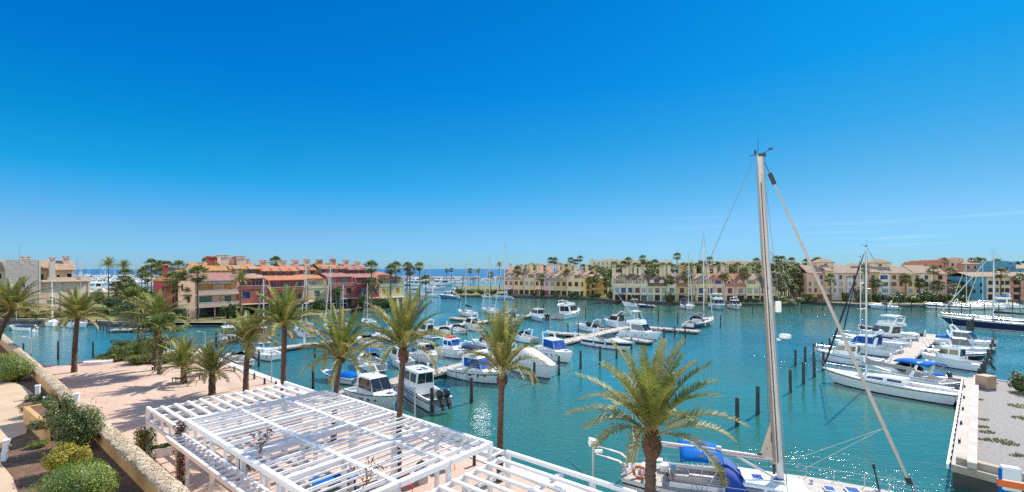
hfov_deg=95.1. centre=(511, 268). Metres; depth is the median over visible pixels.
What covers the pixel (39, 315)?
shrub
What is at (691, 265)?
fan palm
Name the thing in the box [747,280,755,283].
window
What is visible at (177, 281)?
fan palm
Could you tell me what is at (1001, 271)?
fan palm
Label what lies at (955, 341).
motorboat
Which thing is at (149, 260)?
fan palm
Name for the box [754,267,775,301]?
townhouse
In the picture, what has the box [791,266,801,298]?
fan palm
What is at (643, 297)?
door
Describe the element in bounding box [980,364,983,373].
mooring pile
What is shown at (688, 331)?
jetty
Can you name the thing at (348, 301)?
window
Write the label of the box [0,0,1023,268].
sky
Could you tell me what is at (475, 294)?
spit lawn
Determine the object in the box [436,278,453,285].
motorboat
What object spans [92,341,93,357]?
mooring pile
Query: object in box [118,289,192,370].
date palm
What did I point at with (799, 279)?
fan palm
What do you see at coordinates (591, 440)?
street lamp
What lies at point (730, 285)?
townhouse
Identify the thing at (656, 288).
townhouse
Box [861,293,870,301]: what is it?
shrub
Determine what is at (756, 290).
window
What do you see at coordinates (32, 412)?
planter wall
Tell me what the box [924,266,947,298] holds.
apartment house
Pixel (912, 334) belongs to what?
motorboat
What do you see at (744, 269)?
fan palm
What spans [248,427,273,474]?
bougainvillea
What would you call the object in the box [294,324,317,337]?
motorboat
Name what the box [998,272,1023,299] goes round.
flats
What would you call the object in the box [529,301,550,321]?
motorboat
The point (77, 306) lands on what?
date palm
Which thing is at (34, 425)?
shrub
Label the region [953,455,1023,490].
quay end kerb
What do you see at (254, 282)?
window
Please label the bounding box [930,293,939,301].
shrub
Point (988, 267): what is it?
building
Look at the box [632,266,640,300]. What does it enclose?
townhouse
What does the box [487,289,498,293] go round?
shrub
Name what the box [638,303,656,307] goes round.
motorboat
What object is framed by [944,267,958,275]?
fan palm
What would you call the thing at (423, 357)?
motorboat
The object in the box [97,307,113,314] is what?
shrub
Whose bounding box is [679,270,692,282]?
fan palm
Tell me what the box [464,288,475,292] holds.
shrub
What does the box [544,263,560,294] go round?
townhouse
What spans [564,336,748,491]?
date palm
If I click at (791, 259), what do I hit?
fan palm
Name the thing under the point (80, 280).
street lamp
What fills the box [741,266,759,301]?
townhouse
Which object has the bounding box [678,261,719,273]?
building
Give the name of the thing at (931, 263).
building
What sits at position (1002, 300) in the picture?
motorboat
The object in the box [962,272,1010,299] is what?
flats
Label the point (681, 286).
townhouse
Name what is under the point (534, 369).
mooring pile
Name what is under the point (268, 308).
shrub
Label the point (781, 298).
shrub
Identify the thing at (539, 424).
water
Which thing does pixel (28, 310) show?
shrub
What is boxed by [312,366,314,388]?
mooring pile
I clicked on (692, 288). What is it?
townhouse
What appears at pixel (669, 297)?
shrub
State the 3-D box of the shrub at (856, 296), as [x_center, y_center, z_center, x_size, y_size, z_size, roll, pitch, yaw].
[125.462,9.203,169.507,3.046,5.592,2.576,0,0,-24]
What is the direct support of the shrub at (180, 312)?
on the bank lawn at (212, 319)
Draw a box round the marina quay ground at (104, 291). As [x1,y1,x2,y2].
[89,290,149,293]
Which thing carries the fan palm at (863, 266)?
on the bank lawn at (975, 302)
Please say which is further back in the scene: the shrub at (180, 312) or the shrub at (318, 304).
the shrub at (318, 304)
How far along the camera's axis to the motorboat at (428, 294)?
216.55 m
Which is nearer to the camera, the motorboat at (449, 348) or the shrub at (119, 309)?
the motorboat at (449, 348)
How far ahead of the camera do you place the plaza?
39.26 m
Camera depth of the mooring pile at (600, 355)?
63.70 m
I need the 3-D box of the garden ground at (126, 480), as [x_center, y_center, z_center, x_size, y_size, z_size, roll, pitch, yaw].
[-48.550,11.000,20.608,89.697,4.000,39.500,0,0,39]
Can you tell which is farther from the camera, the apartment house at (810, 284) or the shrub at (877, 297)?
the apartment house at (810, 284)
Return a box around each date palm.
[0,276,55,340]
[33,286,116,372]
[96,256,118,295]
[115,259,132,284]
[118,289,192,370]
[147,335,206,383]
[177,338,243,394]
[202,307,281,391]
[231,270,250,315]
[236,283,325,396]
[297,303,381,441]
[351,283,451,479]
[457,301,549,481]
[475,268,482,288]
[495,261,502,290]
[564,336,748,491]
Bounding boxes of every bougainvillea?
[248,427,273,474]
[349,457,386,486]
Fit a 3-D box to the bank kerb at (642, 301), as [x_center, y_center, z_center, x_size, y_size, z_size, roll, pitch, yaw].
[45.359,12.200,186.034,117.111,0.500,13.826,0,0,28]
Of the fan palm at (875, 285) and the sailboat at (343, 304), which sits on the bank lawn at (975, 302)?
the fan palm at (875, 285)
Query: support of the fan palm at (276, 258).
on the bank lawn at (212, 319)
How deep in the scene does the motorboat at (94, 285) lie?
280.57 m
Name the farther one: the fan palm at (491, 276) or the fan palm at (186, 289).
the fan palm at (491, 276)
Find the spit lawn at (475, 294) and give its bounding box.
[452,286,502,296]
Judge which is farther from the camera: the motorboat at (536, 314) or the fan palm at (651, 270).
the fan palm at (651, 270)
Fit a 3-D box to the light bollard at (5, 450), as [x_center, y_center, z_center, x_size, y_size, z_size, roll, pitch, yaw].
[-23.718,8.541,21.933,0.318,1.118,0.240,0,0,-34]
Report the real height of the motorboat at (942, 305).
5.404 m
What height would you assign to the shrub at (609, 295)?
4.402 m
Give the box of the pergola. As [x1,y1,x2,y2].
[146,381,638,491]
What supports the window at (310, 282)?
in the terrace house at (316, 282)
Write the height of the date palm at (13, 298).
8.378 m
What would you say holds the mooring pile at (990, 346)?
in the water
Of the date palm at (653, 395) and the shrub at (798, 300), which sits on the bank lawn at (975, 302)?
the shrub at (798, 300)
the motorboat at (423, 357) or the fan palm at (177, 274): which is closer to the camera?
the motorboat at (423, 357)
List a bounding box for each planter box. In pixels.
[146,443,174,458]
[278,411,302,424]
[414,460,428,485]
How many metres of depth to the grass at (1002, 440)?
33.76 m
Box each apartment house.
[793,265,824,299]
[812,258,835,299]
[830,267,837,299]
[832,265,857,299]
[848,262,868,299]
[859,264,879,299]
[862,259,891,300]
[883,265,905,295]
[897,266,915,296]
[901,265,932,296]
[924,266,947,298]
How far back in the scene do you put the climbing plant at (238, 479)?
22.70 m
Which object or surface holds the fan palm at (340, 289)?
on the bank lawn at (212, 319)
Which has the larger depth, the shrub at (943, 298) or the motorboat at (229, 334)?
the shrub at (943, 298)
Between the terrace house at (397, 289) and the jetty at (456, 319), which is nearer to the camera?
the jetty at (456, 319)
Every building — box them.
[589,258,626,280]
[627,259,671,273]
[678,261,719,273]
[722,260,772,277]
[902,260,943,270]
[937,257,963,272]
[957,260,979,271]
[977,261,1015,271]
[1010,265,1023,271]
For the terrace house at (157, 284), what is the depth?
131.95 m
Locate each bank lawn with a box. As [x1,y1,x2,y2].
[0,293,422,326]
[502,286,1023,306]
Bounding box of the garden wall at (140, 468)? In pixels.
[0,334,189,491]
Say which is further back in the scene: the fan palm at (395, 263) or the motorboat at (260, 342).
the fan palm at (395, 263)
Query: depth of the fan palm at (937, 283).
172.26 m
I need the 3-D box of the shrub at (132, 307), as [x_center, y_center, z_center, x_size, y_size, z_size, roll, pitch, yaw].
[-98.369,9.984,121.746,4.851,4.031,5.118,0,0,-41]
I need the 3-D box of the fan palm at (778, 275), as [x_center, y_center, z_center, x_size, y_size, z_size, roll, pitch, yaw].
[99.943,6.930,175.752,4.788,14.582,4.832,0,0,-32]
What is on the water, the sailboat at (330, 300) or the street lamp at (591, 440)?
the sailboat at (330, 300)
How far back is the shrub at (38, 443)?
23.51 m
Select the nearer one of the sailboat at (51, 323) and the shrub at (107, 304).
the sailboat at (51, 323)
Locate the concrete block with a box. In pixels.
[974,374,996,388]
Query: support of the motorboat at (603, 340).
on the water
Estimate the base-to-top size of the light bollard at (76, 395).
1.530 m
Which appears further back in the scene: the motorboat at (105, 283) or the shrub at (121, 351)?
the motorboat at (105, 283)
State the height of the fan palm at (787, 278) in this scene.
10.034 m
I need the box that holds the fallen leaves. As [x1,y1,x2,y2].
[1,434,133,491]
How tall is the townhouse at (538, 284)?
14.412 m
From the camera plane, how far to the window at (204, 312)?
114.82 m
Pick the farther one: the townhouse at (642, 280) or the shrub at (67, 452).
the townhouse at (642, 280)
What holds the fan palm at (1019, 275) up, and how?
on the bank lawn at (975, 302)
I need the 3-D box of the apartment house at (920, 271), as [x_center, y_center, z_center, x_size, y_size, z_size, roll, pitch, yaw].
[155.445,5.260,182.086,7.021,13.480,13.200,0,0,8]
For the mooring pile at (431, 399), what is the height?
5.227 m
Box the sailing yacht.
[566,148,915,491]
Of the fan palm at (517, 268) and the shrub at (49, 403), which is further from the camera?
the fan palm at (517, 268)
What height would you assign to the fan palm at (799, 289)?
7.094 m
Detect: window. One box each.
[196,307,213,317]
[216,307,222,315]
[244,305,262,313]
[253,281,261,284]
[294,282,301,285]
[309,281,316,284]
[340,299,350,306]
[359,288,365,293]
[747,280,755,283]
[754,288,758,293]
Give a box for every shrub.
[11,311,32,317]
[15,395,66,413]
[21,302,35,311]
[24,392,50,400]
[25,419,53,430]
[25,438,50,447]
[28,310,53,316]
[36,437,93,472]
[37,390,105,447]
[46,385,74,400]
[53,310,69,316]
[91,287,104,303]
[91,306,105,313]
[91,352,120,360]
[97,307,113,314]
[99,294,114,306]
[104,342,137,359]
[109,338,132,347]
[111,306,122,313]
[122,302,135,312]
[122,352,151,363]
[128,336,152,354]
[148,351,178,361]
[169,308,188,319]
[219,306,229,317]
[227,300,244,317]
[259,305,274,314]
[310,296,325,309]
[332,287,341,308]
[354,291,377,307]
[372,297,388,307]
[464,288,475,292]
[476,289,487,293]
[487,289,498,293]
[568,291,575,296]
[606,288,612,298]
[630,295,638,300]
[663,292,675,301]
[748,297,760,302]
[774,295,786,301]
[783,298,795,302]
[794,297,806,302]
[802,292,810,300]
[840,291,848,300]
[854,287,862,301]
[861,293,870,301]
[872,291,881,301]
[885,293,899,302]
[895,290,907,302]
[907,294,921,302]
[919,288,932,302]
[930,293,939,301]
[936,294,947,301]
[947,294,959,301]
[959,296,970,301]
[1006,370,1023,391]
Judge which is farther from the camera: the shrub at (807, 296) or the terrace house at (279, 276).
the shrub at (807, 296)
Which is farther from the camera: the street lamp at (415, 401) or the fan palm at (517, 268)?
the fan palm at (517, 268)
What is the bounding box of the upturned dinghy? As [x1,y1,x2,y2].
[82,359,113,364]
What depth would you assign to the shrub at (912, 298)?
166.14 m
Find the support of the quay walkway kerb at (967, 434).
on the gravel quay ground at (995, 410)
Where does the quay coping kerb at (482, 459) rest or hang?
on the plaza
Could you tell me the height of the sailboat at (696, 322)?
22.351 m
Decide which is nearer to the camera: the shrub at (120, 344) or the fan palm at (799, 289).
the shrub at (120, 344)
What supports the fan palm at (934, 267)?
on the bank lawn at (975, 302)
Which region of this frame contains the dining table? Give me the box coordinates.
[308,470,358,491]
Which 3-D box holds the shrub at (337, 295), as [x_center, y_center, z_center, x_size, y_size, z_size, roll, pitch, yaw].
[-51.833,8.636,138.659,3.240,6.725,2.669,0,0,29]
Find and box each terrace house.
[151,256,216,308]
[178,255,241,318]
[227,255,268,314]
[256,259,309,311]
[291,259,329,309]
[312,258,354,307]
[342,260,379,306]
[372,271,403,305]
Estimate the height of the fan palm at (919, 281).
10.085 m
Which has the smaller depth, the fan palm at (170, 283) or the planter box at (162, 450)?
the planter box at (162, 450)
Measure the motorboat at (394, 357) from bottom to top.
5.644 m
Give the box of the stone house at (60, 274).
[0,256,91,312]
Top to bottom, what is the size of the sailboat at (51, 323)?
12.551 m
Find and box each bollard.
[0,438,10,462]
[34,384,40,394]
[73,392,79,401]
[472,455,475,465]
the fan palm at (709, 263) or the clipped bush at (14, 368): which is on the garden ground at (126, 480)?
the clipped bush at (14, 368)
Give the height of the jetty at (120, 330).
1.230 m
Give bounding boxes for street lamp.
[80,265,80,295]
[270,351,271,382]
[414,386,415,417]
[588,437,602,476]
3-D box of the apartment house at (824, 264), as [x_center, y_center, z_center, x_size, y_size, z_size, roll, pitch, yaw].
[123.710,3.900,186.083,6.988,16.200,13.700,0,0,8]
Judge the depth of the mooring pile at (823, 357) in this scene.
60.10 m
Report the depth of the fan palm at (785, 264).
204.29 m
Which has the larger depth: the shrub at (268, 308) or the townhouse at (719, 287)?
the townhouse at (719, 287)
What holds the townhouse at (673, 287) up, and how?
on the bank lawn at (975, 302)
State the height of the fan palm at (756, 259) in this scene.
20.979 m
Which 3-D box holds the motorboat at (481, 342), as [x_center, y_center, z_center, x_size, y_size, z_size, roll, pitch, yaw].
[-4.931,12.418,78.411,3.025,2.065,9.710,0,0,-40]
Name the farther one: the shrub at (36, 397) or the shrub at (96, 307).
the shrub at (96, 307)
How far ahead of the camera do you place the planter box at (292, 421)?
35.34 m
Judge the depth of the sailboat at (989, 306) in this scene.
153.70 m
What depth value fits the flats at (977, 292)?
178.89 m
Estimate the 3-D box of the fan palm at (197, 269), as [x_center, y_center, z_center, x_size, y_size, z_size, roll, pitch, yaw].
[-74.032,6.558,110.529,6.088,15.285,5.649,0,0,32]
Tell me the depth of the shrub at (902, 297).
166.11 m
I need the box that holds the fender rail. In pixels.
[946,377,963,468]
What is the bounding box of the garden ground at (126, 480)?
[0,345,144,491]
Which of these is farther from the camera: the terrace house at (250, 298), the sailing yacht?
the terrace house at (250, 298)
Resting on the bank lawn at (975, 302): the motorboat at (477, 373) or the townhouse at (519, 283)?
the townhouse at (519, 283)
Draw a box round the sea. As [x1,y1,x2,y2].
[74,269,676,277]
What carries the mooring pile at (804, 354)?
in the water
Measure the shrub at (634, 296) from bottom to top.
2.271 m
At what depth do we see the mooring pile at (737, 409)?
38.78 m
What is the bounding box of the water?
[0,278,1023,491]
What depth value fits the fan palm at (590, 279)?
202.50 m
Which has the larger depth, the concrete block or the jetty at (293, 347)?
the jetty at (293, 347)
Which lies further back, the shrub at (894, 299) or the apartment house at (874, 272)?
the apartment house at (874, 272)
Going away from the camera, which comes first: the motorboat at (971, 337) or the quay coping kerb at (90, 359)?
the quay coping kerb at (90, 359)
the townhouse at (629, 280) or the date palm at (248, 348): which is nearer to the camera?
the date palm at (248, 348)
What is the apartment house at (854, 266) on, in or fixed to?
on the bank lawn at (975, 302)
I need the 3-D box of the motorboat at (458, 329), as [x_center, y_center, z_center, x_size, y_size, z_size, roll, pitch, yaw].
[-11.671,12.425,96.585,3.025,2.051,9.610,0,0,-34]
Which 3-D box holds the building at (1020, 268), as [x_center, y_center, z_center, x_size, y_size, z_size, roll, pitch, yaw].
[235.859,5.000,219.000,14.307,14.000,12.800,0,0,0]
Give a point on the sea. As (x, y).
(443, 273)
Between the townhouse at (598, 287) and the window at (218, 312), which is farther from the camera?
the townhouse at (598, 287)
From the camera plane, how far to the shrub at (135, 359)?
57.15 m
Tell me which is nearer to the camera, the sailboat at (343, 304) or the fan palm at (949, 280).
the sailboat at (343, 304)
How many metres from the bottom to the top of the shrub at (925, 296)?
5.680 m
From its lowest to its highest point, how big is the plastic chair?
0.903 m
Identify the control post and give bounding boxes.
[999,464,1021,491]
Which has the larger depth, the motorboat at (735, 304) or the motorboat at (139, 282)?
the motorboat at (139, 282)
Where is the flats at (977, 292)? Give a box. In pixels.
[947,272,986,299]
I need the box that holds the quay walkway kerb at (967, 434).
[951,375,978,471]
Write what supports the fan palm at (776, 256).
on the bank lawn at (975, 302)
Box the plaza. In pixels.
[41,351,557,491]
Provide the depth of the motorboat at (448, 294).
205.59 m
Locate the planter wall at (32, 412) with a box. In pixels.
[23,404,55,441]
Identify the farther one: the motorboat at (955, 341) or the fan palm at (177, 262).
the fan palm at (177, 262)
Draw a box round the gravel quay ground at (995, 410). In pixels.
[953,381,1023,491]
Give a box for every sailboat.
[44,279,58,326]
[99,263,107,283]
[253,278,280,361]
[298,260,319,335]
[323,264,337,331]
[338,283,352,329]
[361,282,376,325]
[423,266,439,288]
[458,266,478,316]
[482,257,501,313]
[494,245,522,319]
[680,253,694,309]
[682,233,713,328]
[822,244,961,405]
[843,256,909,348]
[938,251,1023,331]
[951,263,986,308]
[967,259,1005,308]
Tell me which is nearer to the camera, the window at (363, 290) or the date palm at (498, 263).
the window at (363, 290)
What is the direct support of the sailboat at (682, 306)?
on the water
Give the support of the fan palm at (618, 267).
on the bank lawn at (975, 302)
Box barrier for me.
[997,467,1023,491]
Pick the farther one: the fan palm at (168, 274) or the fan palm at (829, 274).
the fan palm at (829, 274)
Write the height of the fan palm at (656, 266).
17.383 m
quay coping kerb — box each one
[60,350,175,365]
[226,363,586,491]
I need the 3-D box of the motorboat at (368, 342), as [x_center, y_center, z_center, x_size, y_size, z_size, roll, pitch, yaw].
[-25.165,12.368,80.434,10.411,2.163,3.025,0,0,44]
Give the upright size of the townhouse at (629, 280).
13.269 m
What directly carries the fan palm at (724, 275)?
on the bank lawn at (975, 302)
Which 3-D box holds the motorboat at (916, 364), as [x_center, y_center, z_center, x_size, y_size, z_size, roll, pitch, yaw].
[44.712,10.880,53.842,3.454,5.140,13.012,0,0,-15]
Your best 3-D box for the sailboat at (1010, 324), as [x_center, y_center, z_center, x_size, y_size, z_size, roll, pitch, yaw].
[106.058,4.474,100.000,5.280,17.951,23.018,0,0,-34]
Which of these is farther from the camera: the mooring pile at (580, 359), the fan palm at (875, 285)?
the fan palm at (875, 285)
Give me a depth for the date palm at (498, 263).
254.19 m
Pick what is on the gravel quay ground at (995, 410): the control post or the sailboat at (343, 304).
the control post
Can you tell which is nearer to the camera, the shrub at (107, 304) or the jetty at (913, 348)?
the jetty at (913, 348)
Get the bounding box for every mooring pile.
[57,341,59,359]
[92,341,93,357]
[258,351,259,366]
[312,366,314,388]
[430,387,433,412]
[469,377,472,402]
[533,362,535,382]
[557,356,559,374]
[579,350,581,368]
[599,346,600,364]
[615,342,617,358]
[735,397,739,425]
[756,386,759,414]
[789,369,791,392]
[794,349,796,365]
[802,362,804,383]
[804,346,805,361]
[813,357,815,376]
[822,352,824,369]
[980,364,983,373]
[982,361,985,373]
[987,349,989,359]
[989,344,992,357]
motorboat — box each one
[8,324,38,330]
[61,319,98,327]
[89,279,105,289]
[102,275,115,284]
[136,279,150,287]
[213,325,239,346]
[225,350,254,366]
[254,327,271,344]
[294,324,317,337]
[301,366,361,384]
[343,350,423,420]
[346,340,387,372]
[356,334,383,346]
[372,328,395,343]
[386,341,414,368]
[392,352,452,411]
[403,279,418,285]
[408,286,423,293]
[409,328,450,364]
[418,312,439,338]
[420,289,439,296]
[429,278,440,284]
[431,283,445,288]
[435,326,455,336]
[435,328,467,358]
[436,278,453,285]
[439,291,459,298]
[444,332,529,385]
[447,323,468,333]
[450,286,459,292]
[460,311,483,330]
[472,336,490,349]
[493,289,513,298]
[503,308,519,324]
[507,346,577,383]
[515,323,540,343]
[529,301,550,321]
[537,327,588,364]
[550,300,586,319]
[574,312,608,331]
[580,326,636,350]
[603,309,630,326]
[613,288,672,339]
[619,299,638,306]
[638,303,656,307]
[708,293,724,309]
[727,297,742,309]
[801,330,894,366]
[818,321,908,356]
[848,346,963,390]
[850,314,922,342]
[863,298,901,308]
[901,331,923,337]
[909,334,1002,371]
[917,296,972,309]
[917,370,961,378]
[927,321,1011,359]
[928,331,1011,363]
[930,315,1016,352]
[978,293,1022,307]
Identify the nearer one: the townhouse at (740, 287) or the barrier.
the barrier
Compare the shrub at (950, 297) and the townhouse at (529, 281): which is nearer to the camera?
the shrub at (950, 297)
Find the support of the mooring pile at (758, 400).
in the water
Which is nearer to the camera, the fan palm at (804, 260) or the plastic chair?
the plastic chair
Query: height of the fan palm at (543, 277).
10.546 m
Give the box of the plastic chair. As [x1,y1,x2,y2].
[401,473,412,491]
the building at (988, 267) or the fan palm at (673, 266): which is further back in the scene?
the building at (988, 267)
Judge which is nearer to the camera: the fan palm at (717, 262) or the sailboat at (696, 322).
the sailboat at (696, 322)
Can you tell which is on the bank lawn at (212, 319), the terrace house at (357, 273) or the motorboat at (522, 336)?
the terrace house at (357, 273)
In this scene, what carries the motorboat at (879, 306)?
on the water
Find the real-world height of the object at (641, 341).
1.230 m
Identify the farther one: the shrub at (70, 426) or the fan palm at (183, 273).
the fan palm at (183, 273)
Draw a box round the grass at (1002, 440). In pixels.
[971,383,1023,456]
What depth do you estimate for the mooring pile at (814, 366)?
56.27 m
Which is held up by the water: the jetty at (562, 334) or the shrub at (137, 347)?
the jetty at (562, 334)
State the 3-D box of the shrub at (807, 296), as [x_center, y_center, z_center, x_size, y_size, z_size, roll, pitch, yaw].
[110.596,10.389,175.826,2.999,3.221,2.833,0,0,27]
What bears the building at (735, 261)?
on the bank lawn at (975, 302)
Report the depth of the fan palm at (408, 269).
163.74 m
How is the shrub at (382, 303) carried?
on the bank lawn at (212, 319)
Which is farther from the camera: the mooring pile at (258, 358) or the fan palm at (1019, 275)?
the fan palm at (1019, 275)
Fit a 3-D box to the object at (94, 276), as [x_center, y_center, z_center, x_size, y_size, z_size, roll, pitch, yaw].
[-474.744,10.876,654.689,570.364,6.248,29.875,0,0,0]
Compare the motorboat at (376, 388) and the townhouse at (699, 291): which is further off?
the townhouse at (699, 291)
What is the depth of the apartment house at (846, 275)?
179.77 m
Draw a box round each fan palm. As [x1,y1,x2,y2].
[106,286,165,339]
[107,281,124,305]
[110,286,124,306]
[114,267,133,305]
[115,276,136,305]
[123,282,140,303]
[127,312,187,374]
[134,269,146,286]
[137,266,150,287]
[139,272,154,294]
[144,257,159,291]
[145,262,162,277]
[154,265,171,276]
[161,260,174,267]
[161,271,179,307]
[162,279,177,308]
[168,260,185,271]
[169,271,182,278]
[172,276,185,293]
[174,270,188,284]
[180,287,191,301]
[186,265,211,319]
[269,256,280,264]
[329,286,342,297]
[363,260,378,306]
[364,277,378,295]
[384,264,396,311]
[389,261,402,282]
[401,262,413,298]
[403,265,415,301]
[415,262,425,302]
[420,274,431,302]
[487,272,494,289]
[513,266,521,276]
[538,274,544,296]
[550,257,558,270]
[584,276,592,296]
[592,274,601,283]
[599,268,606,276]
[601,276,610,296]
[605,269,611,290]
[613,264,621,272]
[625,257,633,266]
[639,255,646,261]
[646,268,656,275]
[652,263,661,273]
[663,274,675,291]
[669,264,677,272]
[673,252,681,273]
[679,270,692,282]
[684,262,694,270]
[707,256,714,267]
[710,264,718,272]
[713,261,722,273]
[718,272,730,281]
[729,263,739,273]
[736,267,751,279]
[749,262,757,273]
[752,257,760,273]
[754,264,761,282]
[772,255,779,293]
[773,268,784,294]
[775,256,786,293]
[775,262,783,268]
[775,272,788,295]
[775,280,786,296]
[780,262,790,295]
[781,276,791,296]
[785,269,796,297]
[787,257,795,265]
[787,284,798,297]
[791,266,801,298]
[792,274,803,297]
[796,283,803,297]
[801,258,808,264]
[823,272,836,300]
[859,264,870,292]
[868,277,882,291]
[898,274,914,300]
[914,278,927,294]
[926,265,941,293]
[929,280,946,294]
[939,257,948,263]
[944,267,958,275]
[947,279,954,296]
[947,283,961,293]
[955,281,964,296]
[960,286,973,296]
[991,267,1009,294]
[1012,273,1023,300]
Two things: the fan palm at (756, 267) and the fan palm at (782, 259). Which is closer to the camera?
the fan palm at (756, 267)
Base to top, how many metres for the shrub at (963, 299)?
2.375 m
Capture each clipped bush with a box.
[0,351,37,380]
[27,458,120,491]
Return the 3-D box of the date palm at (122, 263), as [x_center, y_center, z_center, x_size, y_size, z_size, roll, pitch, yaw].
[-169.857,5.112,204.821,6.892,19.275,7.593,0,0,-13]
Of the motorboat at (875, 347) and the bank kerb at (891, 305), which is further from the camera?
the bank kerb at (891, 305)
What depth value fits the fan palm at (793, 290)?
178.66 m
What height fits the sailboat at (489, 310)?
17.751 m
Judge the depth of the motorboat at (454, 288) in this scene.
234.89 m
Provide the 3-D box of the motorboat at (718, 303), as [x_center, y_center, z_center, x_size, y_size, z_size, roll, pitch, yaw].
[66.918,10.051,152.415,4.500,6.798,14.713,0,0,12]
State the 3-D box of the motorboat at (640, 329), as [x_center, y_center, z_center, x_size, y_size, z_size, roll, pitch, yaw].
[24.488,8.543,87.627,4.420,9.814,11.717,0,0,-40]
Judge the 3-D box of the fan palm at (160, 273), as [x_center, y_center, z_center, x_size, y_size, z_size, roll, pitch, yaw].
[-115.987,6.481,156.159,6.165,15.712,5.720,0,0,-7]
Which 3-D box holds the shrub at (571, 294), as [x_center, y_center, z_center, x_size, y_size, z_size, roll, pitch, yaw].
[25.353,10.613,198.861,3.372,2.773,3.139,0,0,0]
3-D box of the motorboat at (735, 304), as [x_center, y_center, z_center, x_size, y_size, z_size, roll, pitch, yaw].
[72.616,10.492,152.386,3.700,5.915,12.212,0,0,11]
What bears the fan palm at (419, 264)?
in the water
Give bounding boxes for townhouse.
[502,263,519,293]
[513,264,529,293]
[524,263,539,294]
[535,264,549,294]
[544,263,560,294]
[555,263,571,295]
[567,264,593,295]
[579,268,605,295]
[611,266,625,300]
[625,266,633,300]
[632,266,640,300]
[638,265,646,300]
[644,265,667,300]
[665,265,676,300]
[673,266,687,300]
[684,267,695,300]
[693,267,705,300]
[701,266,713,300]
[710,266,724,300]
[720,265,735,300]
[730,267,745,299]
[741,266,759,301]
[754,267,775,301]
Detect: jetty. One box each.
[109,328,153,332]
[222,313,546,356]
[327,323,629,396]
[448,317,479,320]
[547,331,592,336]
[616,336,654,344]
[649,326,700,333]
[885,331,940,363]
[916,370,964,384]
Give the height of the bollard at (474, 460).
0.640 m
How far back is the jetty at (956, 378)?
53.47 m
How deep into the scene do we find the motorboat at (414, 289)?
246.90 m
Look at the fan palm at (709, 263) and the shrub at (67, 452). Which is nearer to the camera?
the shrub at (67, 452)
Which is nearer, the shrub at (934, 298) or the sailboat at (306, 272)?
the sailboat at (306, 272)
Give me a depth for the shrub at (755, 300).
165.87 m
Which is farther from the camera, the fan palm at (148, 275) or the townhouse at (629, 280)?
the townhouse at (629, 280)
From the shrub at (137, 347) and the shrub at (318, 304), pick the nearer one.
the shrub at (137, 347)
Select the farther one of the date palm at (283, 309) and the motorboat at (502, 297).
the motorboat at (502, 297)
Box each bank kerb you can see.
[0,307,372,324]
[520,295,794,303]
[805,300,1022,305]
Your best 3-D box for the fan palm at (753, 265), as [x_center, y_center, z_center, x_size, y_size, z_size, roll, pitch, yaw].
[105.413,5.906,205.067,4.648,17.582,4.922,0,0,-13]
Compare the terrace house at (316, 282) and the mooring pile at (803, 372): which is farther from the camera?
the terrace house at (316, 282)
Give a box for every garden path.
[0,381,32,442]
[0,463,16,491]
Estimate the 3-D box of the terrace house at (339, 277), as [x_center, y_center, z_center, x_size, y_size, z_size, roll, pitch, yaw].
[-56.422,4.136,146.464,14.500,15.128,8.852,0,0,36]
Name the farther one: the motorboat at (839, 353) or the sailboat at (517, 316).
the sailboat at (517, 316)
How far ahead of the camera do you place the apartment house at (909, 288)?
176.21 m
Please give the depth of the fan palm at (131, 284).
142.01 m
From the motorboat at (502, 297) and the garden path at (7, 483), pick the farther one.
the motorboat at (502, 297)
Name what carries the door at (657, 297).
in the townhouse at (656, 288)
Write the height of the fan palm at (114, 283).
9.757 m
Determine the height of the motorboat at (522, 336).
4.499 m
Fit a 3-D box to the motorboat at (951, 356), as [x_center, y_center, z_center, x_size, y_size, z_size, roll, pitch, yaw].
[58.199,10.813,62.490,3.025,5.274,10.111,0,0,-27]
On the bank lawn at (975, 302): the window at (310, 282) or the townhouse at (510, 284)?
the townhouse at (510, 284)
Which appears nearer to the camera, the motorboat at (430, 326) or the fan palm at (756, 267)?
the motorboat at (430, 326)
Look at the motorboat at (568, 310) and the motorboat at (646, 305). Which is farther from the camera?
the motorboat at (646, 305)
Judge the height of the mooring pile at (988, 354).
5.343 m
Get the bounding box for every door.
[641,295,646,300]
[655,295,659,300]
[679,295,684,300]
[817,294,822,299]
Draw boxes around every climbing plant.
[132,427,157,458]
[171,421,190,484]
[234,451,250,489]
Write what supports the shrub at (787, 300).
on the bank lawn at (975, 302)
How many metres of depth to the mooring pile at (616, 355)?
67.79 m
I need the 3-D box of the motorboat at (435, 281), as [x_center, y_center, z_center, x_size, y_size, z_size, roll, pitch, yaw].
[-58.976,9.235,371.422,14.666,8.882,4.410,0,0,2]
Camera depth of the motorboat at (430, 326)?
88.12 m
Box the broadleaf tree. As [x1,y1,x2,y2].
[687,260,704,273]
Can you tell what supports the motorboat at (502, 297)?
on the water
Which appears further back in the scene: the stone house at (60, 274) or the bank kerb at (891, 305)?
the bank kerb at (891, 305)
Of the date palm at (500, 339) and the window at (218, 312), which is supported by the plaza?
the date palm at (500, 339)
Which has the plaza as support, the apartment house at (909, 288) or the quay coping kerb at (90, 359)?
the quay coping kerb at (90, 359)

